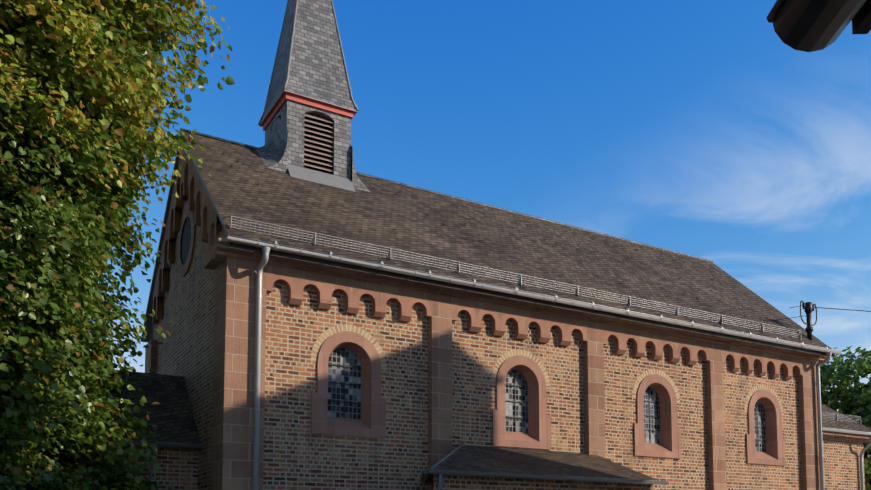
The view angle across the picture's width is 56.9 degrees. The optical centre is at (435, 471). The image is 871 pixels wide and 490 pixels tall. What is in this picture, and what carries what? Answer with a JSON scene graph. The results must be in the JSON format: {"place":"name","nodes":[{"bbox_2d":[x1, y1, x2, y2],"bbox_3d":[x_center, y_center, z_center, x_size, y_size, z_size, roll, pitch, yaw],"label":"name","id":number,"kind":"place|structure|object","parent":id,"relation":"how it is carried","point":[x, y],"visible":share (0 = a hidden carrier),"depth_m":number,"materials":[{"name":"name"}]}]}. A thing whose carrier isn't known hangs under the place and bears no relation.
{"place":"outdoors","nodes":[
{"label":"outdoors","id":0,"kind":"place"},
{"bbox_2d":[0,369,16,377],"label":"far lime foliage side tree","id":1,"kind":"object","parent":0,"point":[5,374],"depth_m":9.95,"materials":[{"name":"green plant"}]},
{"bbox_2d":[0,0,202,489],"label":"lime tree","id":2,"kind":"object","parent":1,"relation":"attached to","point":[66,328],"depth_m":11.46,"materials":[{"name":"green plant"}]},
{"bbox_2d":[0,0,229,232],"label":"tree foliage","id":3,"kind":"object","parent":1,"relation":"attached to","point":[127,93],"visible":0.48,"depth_m":11.68,"materials":[{"name":"green plant"}]},
{"bbox_2d":[0,0,234,489],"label":"lime tree sprigs","id":4,"kind":"object","parent":1,"relation":"attached to","point":[117,432],"visible":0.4,"depth_m":12.20,"materials":[{"name":"green plant"}]},
{"bbox_2d":[90,0,870,401],"label":"sky","id":5,"kind":"structure","parent":0,"point":[690,127],"materials":[{"name":"blue"}]},
{"bbox_2d":[222,152,776,320],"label":"roof hooks","id":6,"kind":"object","parent":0,"point":[489,250],"visible":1,"depth_m":19.40,"materials":[{"name":"grey metal"}]},
{"bbox_2d":[263,281,801,489],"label":"brick wall","id":7,"kind":"structure","parent":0,"point":[298,455],"depth_m":16.02,"materials":[{"name":"brown brick"}]},
{"bbox_2d":[310,324,386,369],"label":"brick arch","id":8,"kind":"structure","parent":7,"relation":"attached to","point":[324,336],"depth_m":14.81,"materials":[{"name":"beige brick"}]},
{"bbox_2d":[491,349,550,388],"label":"brick arch","id":9,"kind":"structure","parent":7,"relation":"attached to","point":[504,357],"depth_m":16.75,"materials":[{"name":"beige brick"}]},
{"bbox_2d":[427,443,656,481],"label":"porch roof","id":10,"kind":"structure","parent":7,"relation":"attached to","point":[462,457],"depth_m":15.46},
{"bbox_2d":[632,369,679,403],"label":"brick arch","id":11,"kind":"structure","parent":7,"relation":"attached to","point":[642,376],"depth_m":18.67,"materials":[{"name":"beige brick"}]},
{"bbox_2d":[744,384,783,415],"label":"brick arch","id":12,"kind":"structure","parent":7,"relation":"attached to","point":[754,389],"depth_m":20.58,"materials":[{"name":"beige brick"}]},
{"bbox_2d":[433,474,652,489],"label":"wall","id":13,"kind":"structure","parent":0,"point":[454,482],"depth_m":14.36,"materials":[{"name":"brown brick"}]},
{"bbox_2d":[766,0,870,51],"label":"eave gutter","id":14,"kind":"object","parent":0,"point":[808,25],"visible":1,"depth_m":1.60,"materials":[{"name":"brown zinc metal"}]},
{"bbox_2d":[823,439,864,489],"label":"annex walls","id":15,"kind":"structure","parent":0,"point":[841,460],"depth_m":23.73,"materials":[{"name":"brown brick"}]},
{"bbox_2d":[821,404,870,442],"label":"annex roof","id":16,"kind":"structure","parent":15,"relation":"on","point":[827,422],"depth_m":23.84,"materials":[{"name":"grey stone"}]},
{"bbox_2d":[822,412,860,423],"bbox_3d":[11.280,-1.681,23.620,3.516,0.335,0.388,3,-5,-30],"label":"snow guard","id":17,"kind":"object","parent":16,"relation":"on","point":[837,418],"visible":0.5,"depth_m":23.88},
{"bbox_2d":[822,427,870,489],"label":"rain gutter","id":18,"kind":"object","parent":15,"relation":"attached to","point":[867,446],"visible":0.77,"depth_m":23.86,"materials":[{"name":"grey metal"}]},
{"bbox_2d":[820,345,870,489],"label":"tree","id":19,"kind":"object","parent":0,"point":[860,365],"depth_m":28.07,"materials":[{"name":"green plant"}]},
{"label":"ground","id":20,"kind":"structure","parent":0,"visible":0},
{"bbox_2d":[83,445,197,489],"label":"porch walls","id":21,"kind":"structure","parent":20,"relation":"on","point":[178,469],"depth_m":15.14,"materials":[{"name":"brown brick"}]},
{"bbox_2d":[90,370,200,448],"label":"porch roof","id":22,"kind":"structure","parent":21,"relation":"on","point":[170,396],"depth_m":15.63,"materials":[{"name":"grey stone"}]},
{"bbox_2d":[110,440,202,488],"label":"porch gutter","id":23,"kind":"object","parent":21,"relation":"attached to","point":[169,444],"visible":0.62,"depth_m":14.80,"materials":[{"name":"grey metal"}]},
{"bbox_2d":[153,197,223,489],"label":"brick gable walls","id":24,"kind":"structure","parent":20,"relation":"on","point":[185,350],"depth_m":16.07,"materials":[{"name":"brown brick"}]},
{"bbox_2d":[141,132,831,348],"bbox_3d":[1.632,-5.069,20.988,16.300,3.715,7.940,3,-5,-30],"label":"roof","id":25,"kind":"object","parent":24,"relation":"on","point":[513,243],"visible":0.29,"depth_m":18.02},
{"bbox_2d":[256,100,369,191],"bbox_3d":[-2.961,-7.048,18.477,2.560,2.080,2.120,3,-5,-30],"label":"belfry","id":26,"kind":"object","parent":25,"relation":"on","point":[307,143],"visible":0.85,"depth_m":17.89,"materials":[{"name":"grey stone"}]},
{"bbox_2d":[258,0,358,130],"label":"spire","id":27,"kind":"structure","parent":26,"relation":"on","point":[309,68],"depth_m":18.15,"materials":[{"name":"grey stone"}]},
{"bbox_2d":[180,128,712,262],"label":"roof ridge","id":28,"kind":"structure","parent":25,"relation":"on","point":[410,186],"depth_m":20.84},
{"bbox_2d":[225,216,800,338],"bbox_3d":[2.988,-3.962,17.532,15.136,0.335,0.388,3,-5,-30],"label":"snow guard","id":29,"kind":"object","parent":25,"relation":"attached to","point":[569,285],"visible":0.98,"depth_m":16.30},
{"bbox_2d":[771,300,816,339],"bbox_3d":[9.694,-4.049,21.562,1.378,1.068,0.306,1,-5,-7],"label":"utility mast","id":30,"kind":"object","parent":25,"relation":"attached to","point":[808,307],"visible":0.98,"depth_m":21.55,"materials":[{"name":"black metal"}]},
{"bbox_2d":[791,305,870,311],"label":"overhead wire","id":31,"kind":"object","parent":30,"relation":"attached to","point":[835,308],"visible":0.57,"depth_m":21.97,"materials":[{"name":"grey metal"}]},
{"bbox_2d":[145,150,234,489],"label":"wall stone dressings","id":32,"kind":"structure","parent":20,"relation":"on","point":[199,210],"depth_m":14.47,"materials":[{"name":"stone"}]},
{"bbox_2d":[230,259,819,489],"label":"stone wall dressings","id":33,"kind":"structure","parent":20,"relation":"on","point":[440,312],"depth_m":16.01,"materials":[{"name":"brown stone"}]},
{"bbox_2d":[311,331,385,437],"bbox_3d":[-1.635,-1.617,14.857,1.480,1.940,0.274,3,-5,-30],"label":"window","id":34,"kind":"structure","parent":33,"relation":"attached to","point":[346,400],"depth_m":14.94,"materials":[{"name":"stone"}]},
{"bbox_2d":[204,238,826,364],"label":"cornice","id":35,"kind":"structure","parent":33,"relation":"attached to","point":[218,253],"depth_m":15.94,"materials":[{"name":"stone"}]},
{"bbox_2d":[492,355,550,449],"bbox_3d":[1.739,-1.456,16.807,1.480,1.940,0.274,3,-5,-30],"label":"window","id":36,"kind":"structure","parent":33,"relation":"attached to","point":[521,418],"depth_m":16.90,"materials":[{"name":"stone"}]},
{"bbox_2d":[225,235,841,489],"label":"gutters and downpipes","id":37,"kind":"object","parent":33,"relation":"attached to","point":[274,248],"visible":1,"depth_m":15.48,"materials":[{"name":"metal"}]},
{"bbox_2d":[633,374,681,458],"bbox_3d":[5.095,-1.297,18.747,1.480,1.940,0.274,3,-5,-30],"label":"window","id":38,"kind":"structure","parent":33,"relation":"attached to","point":[657,431],"depth_m":18.86,"materials":[{"name":"stone"}]},
{"bbox_2d":[746,389,785,465],"bbox_3d":[8.382,-1.141,20.647,1.480,1.940,0.274,3,-5,-30],"label":"window","id":39,"kind":"structure","parent":33,"relation":"attached to","point":[765,442],"depth_m":20.77,"materials":[{"name":"stone"}]},
{"bbox_2d":[420,469,668,489],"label":"porch gutter","id":40,"kind":"object","parent":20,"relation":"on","point":[426,473],"visible":0.96,"depth_m":14.12,"materials":[{"name":"grey metal"}]}
]}

